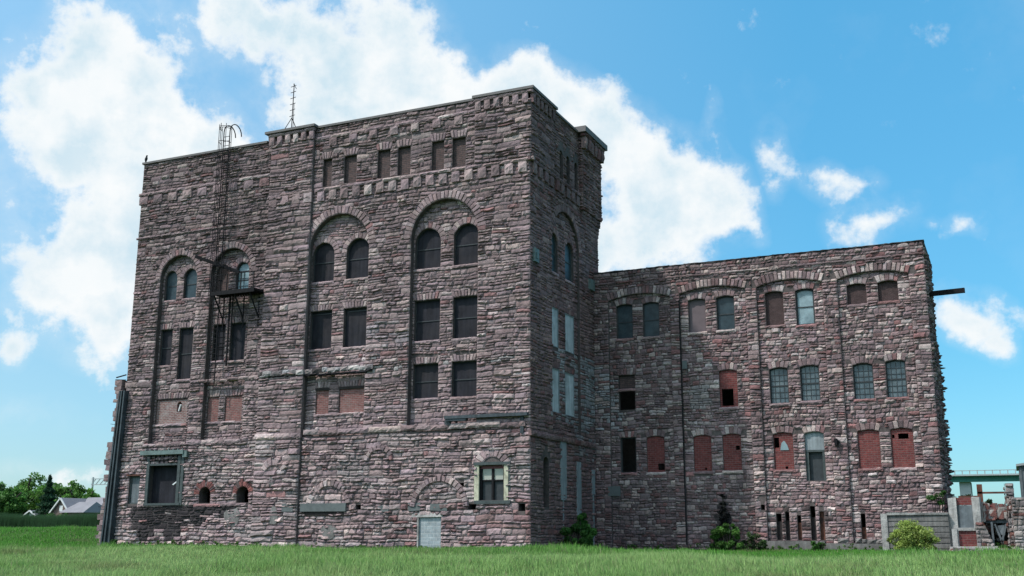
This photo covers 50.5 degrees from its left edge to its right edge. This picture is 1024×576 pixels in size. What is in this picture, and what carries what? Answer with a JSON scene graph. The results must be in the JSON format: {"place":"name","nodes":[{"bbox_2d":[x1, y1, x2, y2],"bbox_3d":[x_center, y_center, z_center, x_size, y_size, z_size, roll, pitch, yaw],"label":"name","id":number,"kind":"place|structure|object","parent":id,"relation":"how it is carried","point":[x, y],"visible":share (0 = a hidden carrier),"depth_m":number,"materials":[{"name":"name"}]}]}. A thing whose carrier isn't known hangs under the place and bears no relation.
{"place":"outdoors","nodes":[
{"label":"outdoors","id":0,"kind":"place"},
{"bbox_2d":[0,525,1023,575],"bbox_3d":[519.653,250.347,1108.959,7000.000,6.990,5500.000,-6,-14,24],"label":"ground","id":1,"kind":"structure","parent":0,"point":[74,538],"depth_m":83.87,"materials":[{"name":"green plant"}]},
{"bbox_2d":[0,484,4,512],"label":"leafy tree","id":2,"kind":"object","parent":1,"relation":"on","point":[2,487],"visible":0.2,"depth_m":210.56,"materials":[{"name":"green plant"}]},
{"bbox_2d":[0,486,28,514],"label":"leafy tree","id":3,"kind":"object","parent":1,"relation":"on","point":[10,499],"visible":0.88,"depth_m":205.82,"materials":[{"name":"green plant"}]},
{"bbox_2d":[5,471,46,514],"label":"leafy tree","id":4,"kind":"object","parent":1,"relation":"on","point":[28,485],"visible":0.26,"depth_m":218.23,"materials":[{"name":"green plant"}]},
{"bbox_2d":[24,510,37,514],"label":"dark house","id":5,"kind":"structure","parent":1,"relation":"on","point":[29,511],"depth_m":199.91,"materials":[{"name":"white"}]},
{"bbox_2d":[32,475,56,516],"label":"spruce tree","id":6,"kind":"object","parent":1,"relation":"on","point":[46,504],"visible":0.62,"depth_m":198.34,"materials":[{"name":"green plant"}]},
{"bbox_2d":[0,511,99,527],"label":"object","id":7,"kind":"object","parent":1,"relation":"on","point":[11,520],"visible":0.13,"depth_m":127.23,"materials":[{"name":"green plant"}]},
{"bbox_2d":[25,480,78,509],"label":"leafy tree","id":8,"kind":"object","parent":1,"relation":"on","point":[61,490],"visible":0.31,"depth_m":215.23,"materials":[{"name":"green plant"}]},
{"bbox_2d":[49,497,104,515],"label":"house","id":9,"kind":"structure","parent":1,"relation":"on","point":[61,504],"depth_m":195.24,"materials":[{"name":"grey"}]},
{"bbox_2d":[59,502,103,516],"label":"house","id":10,"kind":"structure","parent":1,"relation":"on","point":[85,507],"depth_m":190.43,"materials":[{"name":"grey brick"}]},
{"bbox_2d":[62,484,100,498],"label":"leafy tree","id":11,"kind":"object","parent":1,"relation":"on","point":[78,492],"visible":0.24,"depth_m":214.37,"materials":[{"name":"green plant"}]},
{"bbox_2d":[91,477,106,487],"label":"lattice gantry","id":12,"kind":"object","parent":1,"relation":"on","point":[93,484],"visible":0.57,"depth_m":248.58,"materials":[{"name":"metal"}]},
{"bbox_2d":[95,380,128,543],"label":"ruined wall","id":13,"kind":"structure","parent":1,"relation":"on","point":[106,517],"depth_m":71.22,"materials":[{"name":"stone"}]},
{"bbox_2d":[107,539,117,545],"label":"weed","id":14,"kind":"object","parent":1,"relation":"on","point":[113,542],"visible":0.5,"depth_m":69.46,"materials":[{"name":"green plant"}]},
{"bbox_2d":[114,85,607,548],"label":"stone mill","id":15,"kind":"object","parent":1,"relation":"on","point":[373,331],"visible":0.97,"depth_m":66.32,"materials":[{"name":"stone"}]},
{"bbox_2d":[129,476,139,503],"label":"boarded window","id":16,"kind":"structure","parent":15,"relation":"in","point":[135,480],"depth_m":70.70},
{"bbox_2d":[143,455,184,505],"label":"loading door","id":17,"kind":"structure","parent":15,"relation":"in","point":[168,478],"depth_m":69.97,"materials":[{"name":"paint"}]},
{"bbox_2d":[157,330,172,367],"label":"boarded window","id":18,"kind":"structure","parent":15,"relation":"in","point":[167,335],"depth_m":72.50,"materials":[{"name":"wood"}]},
{"bbox_2d":[162,272,176,302],"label":"boarded window","id":19,"kind":"structure","parent":15,"relation":"in","point":[171,289],"depth_m":73.41,"materials":[{"name":"wood"}]},
{"bbox_2d":[156,399,187,424],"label":"bricked window","id":20,"kind":"structure","parent":15,"relation":"in","point":[167,410],"depth_m":71.10,"materials":[{"name":"brick"}]},
{"bbox_2d":[175,328,193,381],"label":"boarded window","id":21,"kind":"structure","parent":15,"relation":"in","point":[186,334],"depth_m":71.71,"materials":[{"name":"wood"}]},
{"bbox_2d":[181,269,196,300],"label":"boarded window","id":22,"kind":"structure","parent":15,"relation":"in","point":[191,277],"depth_m":72.74,"materials":[{"name":"wood"}]},
{"bbox_2d":[207,397,218,421],"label":"bricked window","id":23,"kind":"structure","parent":15,"relation":"in","point":[213,404],"depth_m":69.70,"materials":[{"name":"red brick"}]},
{"bbox_2d":[210,325,225,362],"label":"boarded window","id":24,"kind":"structure","parent":15,"relation":"in","point":[221,333],"depth_m":70.69,"materials":[{"name":"wood"}]},
{"bbox_2d":[215,265,228,297],"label":"bricked window","id":25,"kind":"structure","parent":15,"relation":"in","point":[223,285],"depth_m":71.62,"materials":[{"name":"brick"}]},
{"bbox_2d":[225,396,241,420],"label":"bricked window","id":26,"kind":"structure","parent":15,"relation":"in","point":[233,409],"depth_m":69.05,"materials":[{"name":"red brick"}]},
{"bbox_2d":[227,323,245,362],"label":"boarded window","id":27,"kind":"structure","parent":15,"relation":"in","point":[238,333],"depth_m":70.10,"materials":[{"name":"wood"}]},
{"bbox_2d":[237,263,248,295],"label":"window","id":28,"kind":"structure","parent":15,"relation":"in","point":[244,267],"depth_m":71.03,"materials":[{"name":"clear glass"}]},
{"bbox_2d":[285,84,296,127],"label":"radio antenna","id":29,"kind":"object","parent":15,"relation":"on","point":[292,118],"visible":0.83,"depth_m":72.19,"materials":[{"name":"metal"}]},
{"bbox_2d":[308,311,331,352],"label":"boarded window","id":30,"kind":"structure","parent":15,"relation":"in","point":[321,321],"depth_m":67.65,"materials":[{"name":"wood"}]},
{"bbox_2d":[316,390,328,413],"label":"bricked window","id":31,"kind":"structure","parent":15,"relation":"in","point":[322,396],"depth_m":66.36,"materials":[{"name":"red brick"}]},
{"bbox_2d":[311,244,334,284],"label":"boarded window","id":32,"kind":"structure","parent":15,"relation":"in","point":[324,255],"depth_m":68.60,"materials":[{"name":"wood"}]},
{"bbox_2d":[324,160,331,186],"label":"blind window","id":33,"kind":"structure","parent":15,"relation":"in","point":[328,165],"depth_m":69.40,"materials":[{"name":"stone"}]},
{"bbox_2d":[346,156,356,182],"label":"blind window","id":34,"kind":"structure","parent":15,"relation":"in","point":[351,165],"depth_m":68.71,"materials":[{"name":"stone"}]},
{"bbox_2d":[339,388,363,412],"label":"bricked window","id":35,"kind":"structure","parent":15,"relation":"in","point":[351,400],"depth_m":65.50,"materials":[{"name":"red brick"}]},
{"bbox_2d":[341,307,366,349],"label":"window","id":36,"kind":"structure","parent":15,"relation":"in","point":[355,322],"depth_m":66.63,"materials":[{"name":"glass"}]},
{"bbox_2d":[344,239,368,281],"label":"boarded window","id":37,"kind":"structure","parent":15,"relation":"in","point":[358,257],"depth_m":67.57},
{"bbox_2d":[379,150,390,177],"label":"blind window","id":38,"kind":"structure","parent":15,"relation":"in","point":[384,166],"depth_m":67.71,"materials":[{"name":"stone"}]},
{"bbox_2d":[399,147,410,174],"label":"blind window","id":39,"kind":"structure","parent":15,"relation":"in","point":[405,153],"depth_m":67.12,"materials":[{"name":"brick"}]},
{"bbox_2d":[411,364,438,400],"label":"window","id":40,"kind":"structure","parent":15,"relation":"in","point":[426,376],"depth_m":63.80,"materials":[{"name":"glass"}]},
{"bbox_2d":[412,300,439,343],"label":"window","id":41,"kind":"structure","parent":15,"relation":"in","point":[427,312],"depth_m":64.60,"materials":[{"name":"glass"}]},
{"bbox_2d":[413,229,440,272],"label":"boarded window","id":42,"kind":"structure","parent":15,"relation":"in","point":[429,242],"depth_m":65.57,"materials":[{"name":"wood"}]},
{"bbox_2d":[411,513,442,547],"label":"blocked doorway","id":43,"kind":"structure","parent":15,"relation":"in","point":[428,526],"depth_m":61.14,"materials":[{"name":"concrete"}]},
{"bbox_2d":[433,142,443,169],"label":"blind window","id":44,"kind":"structure","parent":15,"relation":"in","point":[438,161],"depth_m":66.16,"materials":[{"name":"brick"}]},
{"bbox_2d":[454,138,465,166],"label":"blind window","id":45,"kind":"structure","parent":15,"relation":"in","point":[459,144],"depth_m":65.57,"materials":[{"name":"brick"}]},
{"bbox_2d":[450,361,476,399],"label":"window","id":46,"kind":"structure","parent":15,"relation":"in","point":[465,373],"depth_m":62.76,"materials":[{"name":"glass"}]},
{"bbox_2d":[451,296,476,341],"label":"window","id":47,"kind":"structure","parent":15,"relation":"in","point":[465,328],"depth_m":63.56,"materials":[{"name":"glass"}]},
{"bbox_2d":[452,224,477,267],"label":"boarded window","id":48,"kind":"structure","parent":15,"relation":"in","point":[466,251],"depth_m":64.52,"materials":[{"name":"wood"}]},
{"bbox_2d":[473,461,510,503],"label":"sash window","id":49,"kind":"structure","parent":15,"relation":"in","point":[491,481],"depth_m":60.18,"materials":[{"name":"yellow paint"}]},
{"bbox_2d":[552,234,558,276],"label":"window","id":50,"kind":"structure","parent":15,"relation":"in","point":[553,239],"depth_m":66.23,"materials":[{"name":"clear glass"}]},
{"bbox_2d":[552,307,558,347],"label":"boarded window","id":51,"kind":"structure","parent":15,"relation":"in","point":[555,341],"depth_m":65.01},
{"bbox_2d":[552,367,559,412],"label":"boarded window","id":52,"kind":"structure","parent":15,"relation":"in","point":[555,372],"depth_m":64.24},
{"bbox_2d":[565,313,573,353],"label":"boarded window","id":53,"kind":"structure","parent":15,"relation":"in","point":[569,320],"depth_m":67.09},
{"bbox_2d":[565,372,573,416],"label":"boarded window","id":54,"kind":"structure","parent":15,"relation":"in","point":[569,378],"depth_m":66.16,"materials":[{"name":"grey wood"}]},
{"bbox_2d":[565,244,574,286],"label":"window","id":55,"kind":"structure","parent":15,"relation":"in","point":[568,277],"depth_m":68.35,"materials":[{"name":"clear glass"}]},
{"bbox_2d":[121,539,882,549],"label":"wall weeds","id":56,"kind":"object","parent":1,"relation":"on","point":[632,545],"depth_m":64.18,"materials":[{"name":"green plant"}]},
{"bbox_2d":[559,512,596,546],"bbox_3d":[3.877,14.082,62.407,1.699,2.380,3.222,-6,-14,24],"label":"shrub","id":57,"kind":"object","parent":1,"relation":"on","point":[583,529],"visible":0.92,"depth_m":62.11,"materials":[{"name":"green plant"}]},
{"bbox_2d":[709,523,744,550],"bbox_3d":[12.431,14.523,63.056,2.083,1.767,1.313,-3,-13,15],"label":"shrub","id":58,"kind":"object","parent":1,"relation":"on","point":[719,532],"visible":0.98,"depth_m":62.79,"materials":[{"name":"green plant"}]},
{"bbox_2d":[735,532,766,550],"bbox_3d":[13.765,14.674,62.619,1.863,1.235,1.152,-6,-14,24],"label":"shrub","id":59,"kind":"object","parent":1,"relation":"on","point":[750,543],"visible":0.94,"depth_m":62.43,"materials":[{"name":"green plant"}]},
{"bbox_2d":[593,239,964,550],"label":"mill wing","id":60,"kind":"structure","parent":1,"relation":"on","point":[785,400],"depth_m":65.09,"materials":[{"name":"brown stone"}]},
{"bbox_2d":[615,305,633,341],"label":"window","id":61,"kind":"structure","parent":60,"relation":"in","point":[624,312],"depth_m":70.03,"materials":[{"name":"clear glass"}]},
{"bbox_2d":[617,375,635,391],"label":"bricked window","id":62,"kind":"structure","parent":60,"relation":"in","point":[627,383],"depth_m":69.12,"materials":[{"name":"brick"}]},
{"bbox_2d":[620,438,636,474],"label":"open window","id":63,"kind":"structure","parent":60,"relation":"in","point":[623,473],"depth_m":68.10,"materials":[{"name":"stone"}]},
{"bbox_2d":[642,302,660,339],"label":"window","id":64,"kind":"structure","parent":60,"relation":"in","point":[651,310],"depth_m":69.30,"materials":[{"name":"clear glass"}]},
{"bbox_2d":[646,436,665,474],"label":"bricked window","id":65,"kind":"structure","parent":60,"relation":"in","point":[655,444],"depth_m":67.31,"materials":[{"name":"red brick"}]},
{"bbox_2d":[688,299,706,334],"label":"boarded window","id":66,"kind":"structure","parent":60,"relation":"in","point":[697,316],"depth_m":68.10,"materials":[{"name":"wood"}]},
{"bbox_2d":[693,435,712,473],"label":"bricked window","id":67,"kind":"structure","parent":60,"relation":"in","point":[702,443],"depth_m":66.10,"materials":[{"name":"red brick"}]},
{"bbox_2d":[717,494,731,540],"bbox_3d":[12.535,13.981,64.351,1.054,3.595,0.650,-6,-14,24],"label":"creeper","id":68,"kind":"object","parent":60,"relation":"attached to","point":[722,519],"visible":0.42,"depth_m":64.39,"materials":[{"name":"green plant"}]},
{"bbox_2d":[716,296,735,332],"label":"window","id":69,"kind":"structure","parent":60,"relation":"in","point":[725,305],"depth_m":67.37,"materials":[{"name":"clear glass"}]},
{"bbox_2d":[719,370,738,409],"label":"bricked window","id":70,"kind":"structure","parent":60,"relation":"in","point":[728,378],"depth_m":66.29,"materials":[{"name":"red brick"}]},
{"bbox_2d":[722,434,742,473],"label":"bricked window","id":71,"kind":"structure","parent":60,"relation":"in","point":[732,457],"depth_m":65.36,"materials":[{"name":"red brick"}]},
{"bbox_2d":[765,292,785,328],"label":"bricked window","id":72,"kind":"structure","parent":60,"relation":"in","point":[774,300],"depth_m":66.15,"materials":[{"name":"brown brick"}]},
{"bbox_2d":[769,368,790,405],"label":"window","id":73,"kind":"structure","parent":60,"relation":"in","point":[778,376],"depth_m":65.09,"materials":[{"name":"glass"}]},
{"bbox_2d":[773,433,795,472],"bbox_3d":[16.031,9.703,64.070,1.288,2.338,0.337,-6,-14,24],"label":"bricked window","id":74,"kind":"structure","parent":60,"relation":"in","point":[783,458],"depth_m":64.08,"materials":[{"name":"red brick"}]},
{"bbox_2d":[795,289,816,327],"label":"window","id":75,"kind":"structure","parent":60,"relation":"in","point":[804,297],"depth_m":65.39,"materials":[{"name":"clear glass"}]},
{"bbox_2d":[800,365,821,403],"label":"window","id":76,"kind":"structure","parent":60,"relation":"in","point":[810,383],"depth_m":64.36,"materials":[{"name":"glass"}]},
{"bbox_2d":[805,432,825,480],"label":"doorway","id":77,"kind":"structure","parent":60,"relation":"in","point":[814,441],"depth_m":63.44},
{"bbox_2d":[846,284,867,307],"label":"bricked window","id":78,"kind":"structure","parent":60,"relation":"in","point":[856,293],"depth_m":64.28,"materials":[{"name":"brown brick"}]},
{"bbox_2d":[853,364,875,401],"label":"window","id":79,"kind":"structure","parent":60,"relation":"in","point":[863,373],"depth_m":63.12,"materials":[{"name":"glass"}]},
{"bbox_2d":[857,430,882,470],"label":"bricked window","id":80,"kind":"structure","parent":60,"relation":"in","point":[868,440],"depth_m":62.14,"materials":[{"name":"red brick"}]},
{"bbox_2d":[877,281,899,304],"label":"bricked window","id":81,"kind":"structure","parent":60,"relation":"in","point":[888,290],"depth_m":63.56,"materials":[{"name":"brown brick"}]},
{"bbox_2d":[885,360,908,399],"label":"window","id":82,"kind":"structure","parent":60,"relation":"in","point":[895,370],"depth_m":62.40,"materials":[{"name":"glass"}]},
{"bbox_2d":[890,428,916,469],"bbox_3d":[22.082,9.108,61.378,1.348,2.376,0.320,-6,-14,24],"label":"bricked window","id":83,"kind":"structure","parent":60,"relation":"in","point":[903,457],"depth_m":61.40,"materials":[{"name":"red brick"}]},
{"bbox_2d":[810,540,825,550],"bbox_3d":[17.268,14.641,61.447,0.847,0.737,0.726,5,-14,-22],"label":"weed","id":84,"kind":"object","parent":1,"relation":"on","point":[815,545],"visible":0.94,"depth_m":61.31,"materials":[{"name":"green plant"}]},
{"bbox_2d":[886,519,940,550],"bbox_3d":[20.458,12.717,55.379,2.657,1.890,1.918,-6,-14,24],"label":"shrub","id":85,"kind":"object","parent":1,"relation":"on","point":[909,534],"visible":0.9,"depth_m":55.07,"materials":[{"name":"green plant"}]},
{"bbox_2d":[880,513,951,551],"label":"concrete wall","id":86,"kind":"structure","parent":1,"relation":"on","point":[939,523],"depth_m":57.03,"materials":[{"name":"grey concrete"}]},
{"bbox_2d":[926,490,945,512],"bbox_3d":[23.048,12.706,58.737,1.159,3.537,0.715,0,-13,3],"label":"weed","id":87,"kind":"object","parent":86,"relation":"on","point":[935,496],"visible":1,"depth_m":58.96,"materials":[{"name":"green plant"}]},
{"bbox_2d":[947,497,1010,548],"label":"ruined outbuilding","id":88,"kind":"structure","parent":1,"relation":"on","point":[968,529],"depth_m":56.35,"materials":[{"name":"concrete"}]},
{"bbox_2d":[945,494,992,513],"bbox_3d":[25.407,13.042,59.783,3.601,3.411,1.331,-8,-15,33],"label":"shrub","id":89,"kind":"object","parent":88,"relation":"on","point":[989,501],"visible":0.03,"depth_m":59.56,"materials":[{"name":"green plant"}]},
{"bbox_2d":[949,523,1009,551],"bbox_3d":[25.331,12.931,56.891,4.472,1.914,5.287,-6,-14,24],"label":"rubble","id":90,"kind":"object","parent":1,"relation":"on","point":[988,526],"visible":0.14,"depth_m":56.68,"materials":[{"name":"stone"}]},
{"bbox_2d":[958,484,1006,526],"bbox_3d":[25.232,12.408,57.854,2.500,3.850,0.200,-6,-14,24],"label":"steel frame","id":91,"kind":"object","parent":1,"relation":"on","point":[980,492],"visible":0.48,"depth_m":58.15,"materials":[{"name":"metal"}]},
{"bbox_2d":[950,469,1019,495],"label":"road bridge","id":92,"kind":"structure","parent":1,"relation":"on","point":[965,483],"depth_m":234.25,"materials":[{"name":"green paint"}]},
{"bbox_2d":[995,542,1011,548],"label":"weed","id":93,"kind":"object","parent":1,"relation":"on","point":[1002,545],"visible":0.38,"depth_m":55.45,"materials":[{"name":"green plant"}]},
{"bbox_2d":[1003,483,1015,548],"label":"stone pillar","id":94,"kind":"structure","parent":1,"relation":"on","point":[1008,488],"depth_m":55.71,"materials":[{"name":"stone"}]},
{"bbox_2d":[1008,497,1023,549],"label":"stone pillar","id":95,"kind":"structure","parent":1,"relation":"on","point":[1017,508],"depth_m":54.45,"materials":[{"name":"stone"}]},
{"bbox_2d":[1016,463,1023,496],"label":"pillar","id":96,"kind":"structure","parent":1,"relation":"on","point":[1020,467],"depth_m":75.20,"materials":[{"name":"concrete"}]},
{"bbox_2d":[0,0,1023,504],"label":"sky","id":97,"kind":"structure","parent":0,"point":[730,129],"materials":[{"name":"blue"}]}
]}

